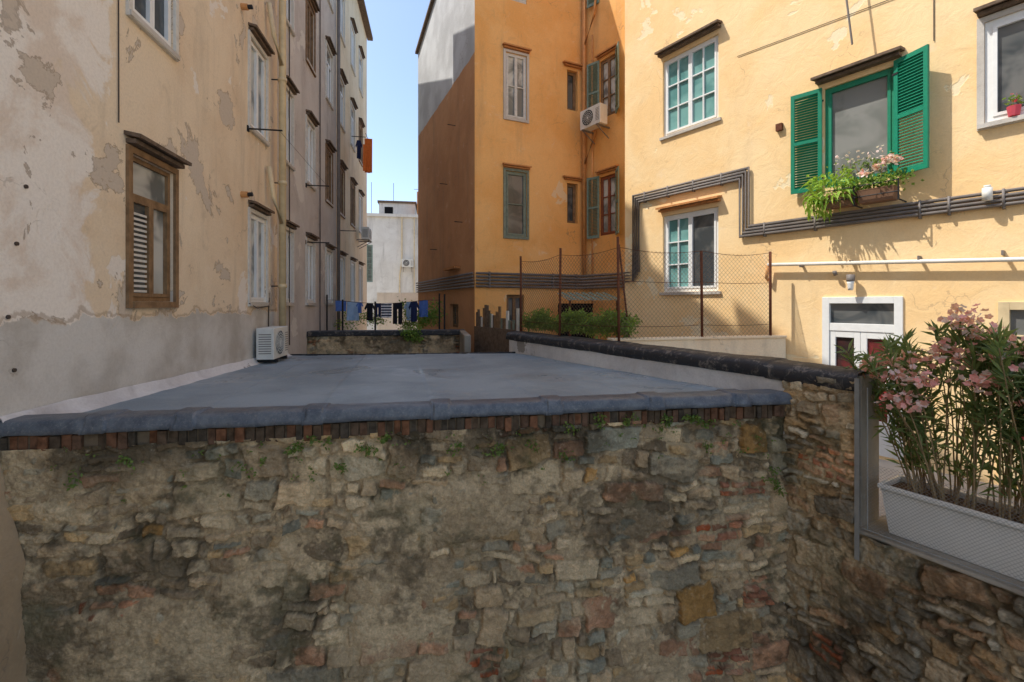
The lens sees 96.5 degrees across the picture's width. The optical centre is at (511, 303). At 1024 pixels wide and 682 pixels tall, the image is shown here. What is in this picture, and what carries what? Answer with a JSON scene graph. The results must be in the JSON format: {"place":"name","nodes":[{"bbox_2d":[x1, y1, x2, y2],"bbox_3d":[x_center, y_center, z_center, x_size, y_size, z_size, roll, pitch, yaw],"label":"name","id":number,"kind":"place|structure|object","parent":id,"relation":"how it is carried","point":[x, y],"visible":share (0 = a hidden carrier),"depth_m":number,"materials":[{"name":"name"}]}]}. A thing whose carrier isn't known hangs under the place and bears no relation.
{"place":"outdoors","nodes":[
{"label":"outdoors","id":0,"kind":"place"},
{"bbox_2d":[364,0,429,212],"label":"sky","id":1,"kind":"structure","parent":0,"point":[396,25],"materials":[{"name":"blue"}]},
{"bbox_2d":[377,292,417,329],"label":"wall","id":2,"kind":"structure","parent":0,"point":[392,298],"depth_m":25.26,"materials":[{"name":"white paint"}]},
{"bbox_2d":[879,459,1020,515],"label":"terrace floor","id":3,"kind":"structure","parent":0,"point":[889,466],"depth_m":5.94,"materials":[{"name":"beige tile"}]},
{"bbox_2d":[558,292,621,337],"bbox_3d":[1.986,0.990,12.180,1.400,2.620,1.350,0,0,-10],"label":"lean to awning","id":4,"kind":"object","parent":3,"relation":"on","point":[580,306],"visible":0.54,"depth_m":12.70,"materials":[{"name":"orange metal"}]},
{"bbox_2d":[607,335,786,357],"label":"wall","id":5,"kind":"structure","parent":3,"relation":"on","point":[767,345],"depth_m":7.54,"materials":[{"name":"beige paint"}]},
{"bbox_2d":[519,306,642,338],"bbox_3d":[1.463,0.376,8.621,1.484,0.662,3.164,0,0,-34],"label":"ivy hedge","id":6,"kind":"object","parent":5,"relation":"on","point":[532,320],"visible":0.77,"depth_m":8.05,"materials":[{"name":"green plant"}]},
{"bbox_2d":[520,237,771,340],"bbox_3d":[1.998,-0.160,7.751,4.527,1.720,1.711,0,0,20],"label":"chain link fence","id":7,"kind":"object","parent":5,"relation":"on","point":[618,287],"visible":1,"depth_m":7.53,"materials":[{"name":"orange metal"}]},
{"label":"ground","id":8,"kind":"structure","parent":0,"visible":0},
{"bbox_2d":[0,0,301,437],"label":"walls","id":9,"kind":"structure","parent":8,"relation":"on","point":[73,327],"depth_m":4.55,"materials":[{"name":"beige paint"}]},
{"bbox_2d":[0,463,27,681],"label":"plaster skirt","id":10,"kind":"object","parent":9,"relation":"attached to","point":[13,665],"visible":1,"depth_m":3.23,"materials":[{"name":"beige paint"}]},
{"bbox_2d":[126,0,179,61],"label":"window","id":11,"kind":"structure","parent":9,"relation":"attached to","point":[151,19],"depth_m":5.29,"materials":[{"name":"white paint"}]},
{"bbox_2d":[124,130,191,307],"bbox_3d":[-3.997,-0.855,5.128,0.270,1.810,0.990,0,0,-10],"label":"window","id":12,"kind":"structure","parent":9,"relation":"attached to","point":[147,190],"depth_m":5.12,"materials":[{"name":"brown wood"}]},
{"bbox_2d":[134,212,146,292],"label":"blind slats","id":13,"kind":"object","parent":12,"relation":"attached to","point":[140,245],"visible":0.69,"depth_m":4.96,"materials":[{"name":"white paint"}]},
{"bbox_2d":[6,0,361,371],"bbox_3d":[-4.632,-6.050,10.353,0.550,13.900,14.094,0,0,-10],"label":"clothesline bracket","id":14,"kind":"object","parent":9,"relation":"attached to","point":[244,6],"visible":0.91,"depth_m":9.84,"materials":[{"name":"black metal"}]},
{"bbox_2d":[356,133,371,172],"bbox_3d":[-5.533,-5.605,17.253,0.485,1.410,0.701,0,0,-40],"label":"hanging laundry","id":15,"kind":"object","parent":14,"relation":"hanging from","point":[367,156],"visible":1,"depth_m":17.05,"materials":[{"name":"orange fabric"}]},
{"bbox_2d":[248,22,274,146],"bbox_3d":[-4.520,-3.855,8.173,0.240,1.810,0.910,0,0,-10],"label":"window","id":16,"kind":"structure","parent":9,"relation":"attached to","point":[256,89],"depth_m":8.17,"materials":[{"name":"white paint"}]},
{"bbox_2d":[248,199,274,305],"bbox_3d":[-4.520,-0.855,8.173,0.240,1.810,0.910,0,0,-10],"label":"window","id":17,"kind":"structure","parent":9,"relation":"attached to","point":[256,260],"depth_m":8.17,"materials":[{"name":"white paint"}]},
{"bbox_2d":[286,0,295,36],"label":"window","id":18,"kind":"structure","parent":9,"relation":"attached to","point":[292,28],"depth_m":10.06,"materials":[{"name":"white paint"}]},
{"bbox_2d":[286,75,299,170],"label":"window","id":19,"kind":"structure","parent":9,"relation":"attached to","point":[291,85],"depth_m":10.04,"materials":[{"name":"white paint"}]},
{"bbox_2d":[286,219,299,305],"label":"window","id":20,"kind":"structure","parent":9,"relation":"attached to","point":[292,225],"depth_m":10.04,"materials":[{"name":"white paint"}]},
{"bbox_2d":[302,0,335,353],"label":"walls","id":21,"kind":"structure","parent":8,"relation":"on","point":[310,196],"depth_m":12.44,"materials":[{"name":"paint"}]},
{"bbox_2d":[305,109,319,191],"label":"window","id":22,"kind":"structure","parent":21,"relation":"attached to","point":[310,117],"depth_m":11.57,"materials":[{"name":"white paint"}]},
{"bbox_2d":[305,0,319,77],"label":"window","id":23,"kind":"structure","parent":21,"relation":"attached to","point":[309,32],"depth_m":11.70,"materials":[{"name":"brown wood"}]},
{"bbox_2d":[305,232,319,304],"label":"window","id":24,"kind":"structure","parent":21,"relation":"attached to","point":[310,237],"depth_m":11.57,"materials":[{"name":"white paint"}]},
{"bbox_2d":[325,35,336,110],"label":"window","id":25,"kind":"structure","parent":21,"relation":"attached to","point":[330,45],"depth_m":13.65,"materials":[{"name":"white paint"}]},
{"bbox_2d":[325,139,336,207],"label":"window","id":26,"kind":"structure","parent":21,"relation":"attached to","point":[330,147],"depth_m":13.65,"materials":[{"name":"brown wood"}]},
{"bbox_2d":[325,243,336,304],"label":"window","id":27,"kind":"structure","parent":21,"relation":"attached to","point":[330,247],"depth_m":13.65,"materials":[{"name":"white paint"}]},
{"bbox_2d":[328,0,333,13],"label":"window","id":28,"kind":"structure","parent":21,"relation":"attached to","point":[330,5],"depth_m":13.92,"materials":[{"name":"white paint"}]},
{"bbox_2d":[336,0,372,329],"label":"walls","id":29,"kind":"structure","parent":8,"relation":"on","point":[356,10],"depth_m":18.05,"materials":[{"name":"beige paint"}]},
{"bbox_2d":[340,0,345,47],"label":"window","id":30,"kind":"structure","parent":29,"relation":"attached to","point":[341,21],"depth_m":15.78,"materials":[{"name":"white paint"}]},
{"bbox_2d":[340,68,347,133],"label":"window","id":31,"kind":"structure","parent":29,"relation":"attached to","point":[344,80],"depth_m":15.78,"materials":[{"name":"white paint"}]},
{"bbox_2d":[340,159,347,218],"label":"window","id":32,"kind":"structure","parent":29,"relation":"attached to","point":[343,167],"depth_m":15.78,"materials":[{"name":"brown wood"}]},
{"bbox_2d":[340,250,347,300],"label":"window","id":33,"kind":"structure","parent":29,"relation":"attached to","point":[342,254],"depth_m":15.78,"materials":[{"name":"white paint"}]},
{"bbox_2d":[350,17,357,76],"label":"window","id":34,"kind":"structure","parent":29,"relation":"attached to","point":[352,41],"depth_m":17.67,"materials":[{"name":"white paint"}]},
{"bbox_2d":[350,97,357,152],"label":"window","id":35,"kind":"structure","parent":29,"relation":"attached to","point":[352,119],"depth_m":17.71,"materials":[{"name":"white paint"}]},
{"bbox_2d":[350,177,357,228],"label":"window","id":36,"kind":"structure","parent":29,"relation":"attached to","point":[353,182],"depth_m":17.74,"materials":[{"name":"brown wood"}]},
{"bbox_2d":[350,257,357,301],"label":"window","id":37,"kind":"structure","parent":29,"relation":"attached to","point":[352,280],"depth_m":17.89,"materials":[{"name":"white paint"}]},
{"bbox_2d":[359,45,364,97],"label":"window","id":38,"kind":"structure","parent":29,"relation":"attached to","point":[361,53],"depth_m":19.61,"materials":[{"name":"white paint"}]},
{"bbox_2d":[359,189,364,233],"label":"window","id":39,"kind":"structure","parent":29,"relation":"attached to","point":[361,194],"depth_m":19.68,"materials":[{"name":"white paint"}]},
{"bbox_2d":[359,261,364,303],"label":"window","id":40,"kind":"structure","parent":29,"relation":"attached to","point":[361,264],"depth_m":19.79,"materials":[{"name":"white paint"}]},
{"bbox_2d":[359,117,364,166],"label":"window","id":41,"kind":"structure","parent":29,"relation":"attached to","point":[361,124],"depth_m":19.65,"materials":[{"name":"brown wood"}]},
{"bbox_2d":[356,227,371,248],"bbox_3d":[-6.086,-2.684,18.845,0.530,0.831,0.804,0,0,-10],"label":"air conditioner","id":42,"kind":"object","parent":29,"relation":"attached to","point":[366,234],"visible":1,"depth_m":18.49,"materials":[{"name":"grey metal"}]},
{"bbox_2d":[307,329,470,351],"bbox_3d":[-3.015,3.095,10.873,3.900,4.810,2.250,0,0,-10],"label":"coping","id":43,"kind":"object","parent":8,"relation":"on","point":[465,341],"visible":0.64,"depth_m":11.49,"materials":[{"name":"grey concrete"}]},
{"bbox_2d":[307,335,459,353],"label":"stones","id":44,"kind":"object","parent":43,"relation":"attached to","point":[377,344],"visible":0.26,"depth_m":11.57,"materials":[{"name":"brown stone"}]},
{"bbox_2d":[326,293,444,330],"bbox_3d":[-3.570,1.050,12.765,3.348,2.700,2.013,0,0,-10],"label":"clothesline","id":45,"kind":"object","parent":43,"relation":"on","point":[381,310],"visible":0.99,"depth_m":13.41,"materials":[{"name":"fabric"}]},
{"bbox_2d":[333,296,448,343],"bbox_3d":[-3.550,0.410,13.190,3.529,1.259,3.874,0,0,-10],"label":"wall creeper","id":46,"kind":"object","parent":43,"relation":"on","point":[408,328],"depth_m":14.08,"materials":[{"name":"green plant"}]},
{"bbox_2d":[367,182,417,329],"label":"walls","id":47,"kind":"structure","parent":8,"relation":"on","point":[384,224],"depth_m":32.27,"materials":[{"name":"white paint"}]},
{"bbox_2d":[367,245,372,281],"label":"window","id":48,"kind":"structure","parent":47,"relation":"attached to","point":[369,263],"depth_m":32.03,"materials":[{"name":"green glass"}]},
{"bbox_2d":[399,217,414,292],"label":"pipes","id":49,"kind":"object","parent":47,"relation":"attached to","point":[402,251],"visible":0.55,"depth_m":32.24,"materials":[{"name":"beige metal"}]},
{"bbox_2d":[402,259,412,271],"bbox_3d":[-7.347,-2.659,32.158,0.804,0.881,0.530,0,0,-10],"label":"air conditioner","id":50,"kind":"object","parent":47,"relation":"attached to","point":[407,262],"visible":1,"depth_m":31.93,"materials":[{"name":"white metal"}]},
{"bbox_2d":[290,352,515,355],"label":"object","id":51,"kind":"object","parent":8,"relation":"on","point":[399,353],"visible":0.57,"depth_m":9.41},
{"bbox_2d":[418,0,474,351],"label":"walls","id":52,"kind":"structure","parent":8,"relation":"on","point":[446,81],"depth_m":14.94,"materials":[{"name":"orange paint"}]},
{"bbox_2d":[415,0,433,53],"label":"eave","id":53,"kind":"object","parent":52,"relation":"attached to","point":[429,9],"visible":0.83,"depth_m":17.54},
{"bbox_2d":[430,124,461,270],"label":"wall fittings","id":54,"kind":"object","parent":52,"relation":"attached to","point":[451,268],"depth_m":14.11,"materials":[{"name":"black metal"}]},
{"bbox_2d":[453,304,457,326],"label":"window","id":55,"kind":"structure","parent":52,"relation":"attached to","point":[455,315],"depth_m":14.57,"materials":[{"name":"brown wood"}]},
{"bbox_2d":[475,0,583,334],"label":"walls","id":56,"kind":"structure","parent":8,"relation":"on","point":[545,143],"depth_m":13.23,"materials":[{"name":"orange paint"}]},
{"bbox_2d":[507,295,522,330],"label":"window","id":57,"kind":"structure","parent":56,"relation":"attached to","point":[513,302],"depth_m":13.09,"materials":[{"name":"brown wood"}]},
{"bbox_2d":[502,42,531,123],"bbox_3d":[0.126,-6.240,13.004,0.860,2.120,0.250,0,0,-24],"label":"window","id":58,"kind":"structure","parent":56,"relation":"attached to","point":[514,87],"depth_m":13.04,"materials":[{"name":"white paint"}]},
{"bbox_2d":[502,163,531,239],"bbox_3d":[0.126,-2.890,13.004,0.860,2.120,0.250,0,0,-24],"label":"window","id":59,"kind":"structure","parent":56,"relation":"attached to","point":[514,205],"depth_m":13.05,"materials":[{"name":"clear glass"}]},
{"bbox_2d":[513,0,525,3],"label":"window","id":60,"kind":"structure","parent":56,"relation":"attached to","point":[522,1],"depth_m":13.11,"materials":[{"name":"white paint"}]},
{"bbox_2d":[562,60,582,110],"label":"window","id":61,"kind":"structure","parent":56,"relation":"attached to","point":[570,91],"depth_m":13.91,"materials":[{"name":"brown wood"}]},
{"bbox_2d":[562,175,582,222],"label":"window","id":62,"kind":"structure","parent":56,"relation":"attached to","point":[570,203],"depth_m":13.91,"materials":[{"name":"brown wood"}]},
{"bbox_2d":[584,0,624,339],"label":"walls","id":63,"kind":"structure","parent":8,"relation":"on","point":[607,30],"depth_m":13.19,"materials":[{"name":"orange paint"}]},
{"bbox_2d":[582,0,596,302],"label":"drainpipe","id":64,"kind":"object","parent":63,"relation":"attached to","point":[584,41],"visible":0.86,"depth_m":13.76,"materials":[{"name":"orange metal"}]},
{"bbox_2d":[587,176,598,238],"bbox_3d":[2.420,-2.840,13.578,0.440,1.820,0.041,0,0,41],"label":"shutter","id":65,"kind":"object","parent":63,"relation":"attached to","point":[591,207],"visible":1,"depth_m":13.58,"materials":[{"name":"green wood"}]},
{"bbox_2d":[587,60,598,107],"bbox_3d":[2.420,-6.250,13.578,0.440,1.800,0.041,0,0,41],"label":"shutter","id":66,"kind":"object","parent":63,"relation":"attached to","point":[595,78],"visible":0.75,"depth_m":13.58,"materials":[{"name":"green wood"}]},
{"bbox_2d":[587,0,598,8],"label":"shutter","id":67,"kind":"object","parent":63,"relation":"attached to","point":[590,3],"visible":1,"depth_m":13.63,"materials":[{"name":"green wood"}]},
{"bbox_2d":[580,103,609,143],"bbox_3d":[2.410,-5.159,13.183,0.530,0.881,0.804,0,0,-35],"label":"air conditioner","id":68,"kind":"object","parent":63,"relation":"attached to","point":[594,117],"visible":1,"depth_m":12.97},
{"bbox_2d":[595,43,616,115],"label":"window","id":69,"kind":"structure","parent":63,"relation":"attached to","point":[608,82],"depth_m":13.20,"materials":[{"name":"brown wood"}]},
{"bbox_2d":[595,165,618,235],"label":"window","id":70,"kind":"structure","parent":63,"relation":"attached to","point":[607,205],"depth_m":13.21,"materials":[{"name":"red wood"}]},
{"bbox_2d":[615,41,618,113],"bbox_3d":[2.915,-6.250,12.686,0.041,1.800,0.440,0,0,3],"label":"shutter","id":71,"kind":"object","parent":63,"relation":"attached to","point":[617,78],"visible":1,"depth_m":12.69,"materials":[{"name":"wood"}]},
{"bbox_2d":[615,166,618,234],"bbox_3d":[2.915,-2.840,12.686,0.041,1.820,0.440,0,0,3],"label":"shutter","id":72,"kind":"object","parent":63,"relation":"attached to","point":[616,200],"visible":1,"depth_m":12.83,"materials":[{"name":"green wood"}]},
{"bbox_2d":[509,340,784,603],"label":"parapet wall","id":73,"kind":"structure","parent":8,"relation":"on","point":[702,376],"depth_m":5.89,"materials":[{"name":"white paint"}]},
{"bbox_2d":[0,389,791,435],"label":"front lip","id":74,"kind":"object","parent":73,"relation":"attached to","point":[127,420],"visible":1,"depth_m":3.73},
{"bbox_2d":[82,353,722,412],"bbox_3d":[-1.103,1.016,7.202,6.480,0.197,6.370,0,0,-10],"label":"flat roof","id":75,"kind":"object","parent":73,"relation":"attached to","point":[297,380],"visible":0.91,"depth_m":5.54,"materials":[{"name":"grey concrete"}]},
{"bbox_2d":[0,353,292,421],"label":"flashing","id":76,"kind":"object","parent":75,"relation":"on","point":[87,403],"visible":0.65,"depth_m":4.60,"materials":[{"name":"white paint"}]},
{"bbox_2d":[256,326,287,362],"bbox_3d":[-4.358,0.735,8.325,0.330,0.610,0.784,0,0,-10],"label":"air conditioner","id":77,"kind":"object","parent":75,"relation":"on","point":[271,343],"visible":1,"depth_m":7.97,"materials":[{"name":"white metal"}]},
{"bbox_2d":[506,331,862,391],"bbox_3d":[1.568,0.659,6.721,0.443,0.190,6.300,0,0,-29],"label":"coping","id":78,"kind":"object","parent":73,"relation":"on","point":[780,369],"visible":0.99,"depth_m":5.13,"materials":[{"name":"grey concrete"}]},
{"bbox_2d":[474,305,518,351],"bbox_3d":[-0.364,1.116,10.295,0.120,2.168,1.924,0,0,-31],"label":"picket fence","id":79,"kind":"object","parent":78,"relation":"attached to","point":[491,330],"visible":0.38,"depth_m":10.33,"materials":[{"name":"brown wood"}]},
{"bbox_2d":[625,0,1023,488],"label":"walls","id":80,"kind":"structure","parent":8,"relation":"on","point":[758,88],"depth_m":7.59,"materials":[{"name":"yellow paint"}]},
{"bbox_2d":[654,19,721,140],"bbox_3d":[3.601,-4.470,9.335,0.310,1.900,1.430,0,0,-35],"label":"window","id":81,"kind":"structure","parent":80,"relation":"attached to","point":[690,89],"depth_m":9.35,"materials":[{"name":"white paint"}]},
{"bbox_2d":[655,195,721,294],"bbox_3d":[3.609,-1.130,9.341,0.290,1.900,1.410,0,0,-35],"label":"window","id":82,"kind":"structure","parent":80,"relation":"attached to","point":[689,233],"depth_m":9.36,"materials":[{"name":"white paint"}]},
{"bbox_2d":[416,166,1023,292],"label":"cable conduits","id":83,"kind":"object","parent":80,"relation":"attached to","point":[765,229],"visible":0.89,"depth_m":8.33,"materials":[{"name":"grey metal"}]},
{"bbox_2d":[791,88,823,194],"bbox_3d":[4.849,-2.650,7.518,0.041,1.640,0.460,0,0,-44],"label":"shutter","id":84,"kind":"object","parent":80,"relation":"attached to","point":[807,141],"visible":0.91,"depth_m":7.52,"materials":[{"name":"green wood"}]},
{"bbox_2d":[832,270,854,289],"bbox_3d":[5.114,-0.359,7.054,0.297,0.319,0.176,0,0,44],"label":"wall lamp","id":85,"kind":"object","parent":80,"relation":"attached to","point":[850,279],"visible":1,"depth_m":6.93,"materials":[{"name":"white paint"}]},
{"bbox_2d":[810,45,904,187],"bbox_3d":[5.252,-2.750,6.969,0.320,1.800,1.140,0,0,-35],"label":"window","id":86,"kind":"structure","parent":80,"relation":"attached to","point":[859,114],"depth_m":7.00,"materials":[{"name":"grey glass"}]},
{"bbox_2d":[799,145,923,222],"bbox_3d":[5.157,-1.782,6.825,0.731,1.107,1.497,0,0,-39],"label":"flower window box","id":87,"kind":"object","parent":80,"relation":"attached to","point":[868,194],"visible":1,"depth_m":6.79,"materials":[{"name":"plant"}]},
{"bbox_2d":[737,0,1004,266],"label":"wall fittings","id":88,"kind":"object","parent":80,"relation":"attached to","point":[778,127],"depth_m":6.84,"materials":[{"name":"grey metal"}]},
{"bbox_2d":[765,257,1023,280],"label":"white pipe","id":89,"kind":"object","parent":80,"relation":"attached to","point":[978,260],"visible":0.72,"depth_m":6.43,"materials":[{"name":"white metal"}]},
{"bbox_2d":[892,44,929,175],"bbox_3d":[5.551,-2.660,6.376,0.041,1.660,0.460,0,0,-13],"label":"shutter","id":90,"kind":"object","parent":80,"relation":"attached to","point":[911,74],"visible":0.93,"depth_m":6.34,"materials":[{"name":"green wood"}]},
{"bbox_2d":[973,0,1023,130],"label":"window","id":91,"kind":"structure","parent":80,"relation":"attached to","point":[1000,58],"depth_m":5.77,"materials":[{"name":"white paint"}]},
{"bbox_2d":[1002,93,1023,116],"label":"flower pots","id":92,"kind":"object","parent":91,"relation":"on","point":[1013,110],"visible":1,"depth_m":5.61,"materials":[{"name":"red plastic"}]},
{"bbox_2d":[857,372,1023,596],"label":"metal railing","id":93,"kind":"object","parent":8,"relation":"on","point":[873,442],"visible":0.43,"depth_m":3.91,"materials":[{"name":"grey metal"}]},
{"bbox_2d":[782,376,853,532],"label":"pillar stones","id":94,"kind":"object","parent":93,"relation":"attached to","point":[818,438],"visible":0.98,"depth_m":4.11,"materials":[{"name":"brown stone"}]},
{"bbox_2d":[783,505,1023,681],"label":"stones","id":95,"kind":"object","parent":93,"relation":"attached to","point":[878,612],"visible":0.99,"depth_m":3.68,"materials":[{"name":"brown stone"}]},
{"bbox_2d":[834,303,1023,580],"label":"oleander planter","id":96,"kind":"object","parent":93,"relation":"on","point":[993,368],"visible":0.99,"depth_m":3.45,"materials":[{"name":"plant"}]},
{"bbox_2d":[854,378,1023,588],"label":"wire screen","id":97,"kind":"object","parent":93,"relation":"on","point":[856,468],"visible":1,"depth_m":3.51,"materials":[{"name":"grey metal"}]},
{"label":"stones","id":98,"kind":"object","parent":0,"visible":0},
{"bbox_2d":[0,416,789,681],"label":"stones","id":99,"kind":"object","parent":98,"relation":"on","point":[624,557],"visible":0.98,"depth_m":3.78,"materials":[{"name":"brown stone"}]},
{"bbox_2d":[0,404,785,450],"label":"brick course","id":100,"kind":"object","parent":99,"relation":"on","point":[127,440],"visible":0.7,"depth_m":3.73,"materials":[{"name":"brown brick"}]},
{"bbox_2d":[50,412,786,503],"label":"wall weeds","id":101,"kind":"object","parent":100,"relation":"attached to","point":[385,439],"depth_m":3.82,"materials":[{"name":"green plant"}]}
]}

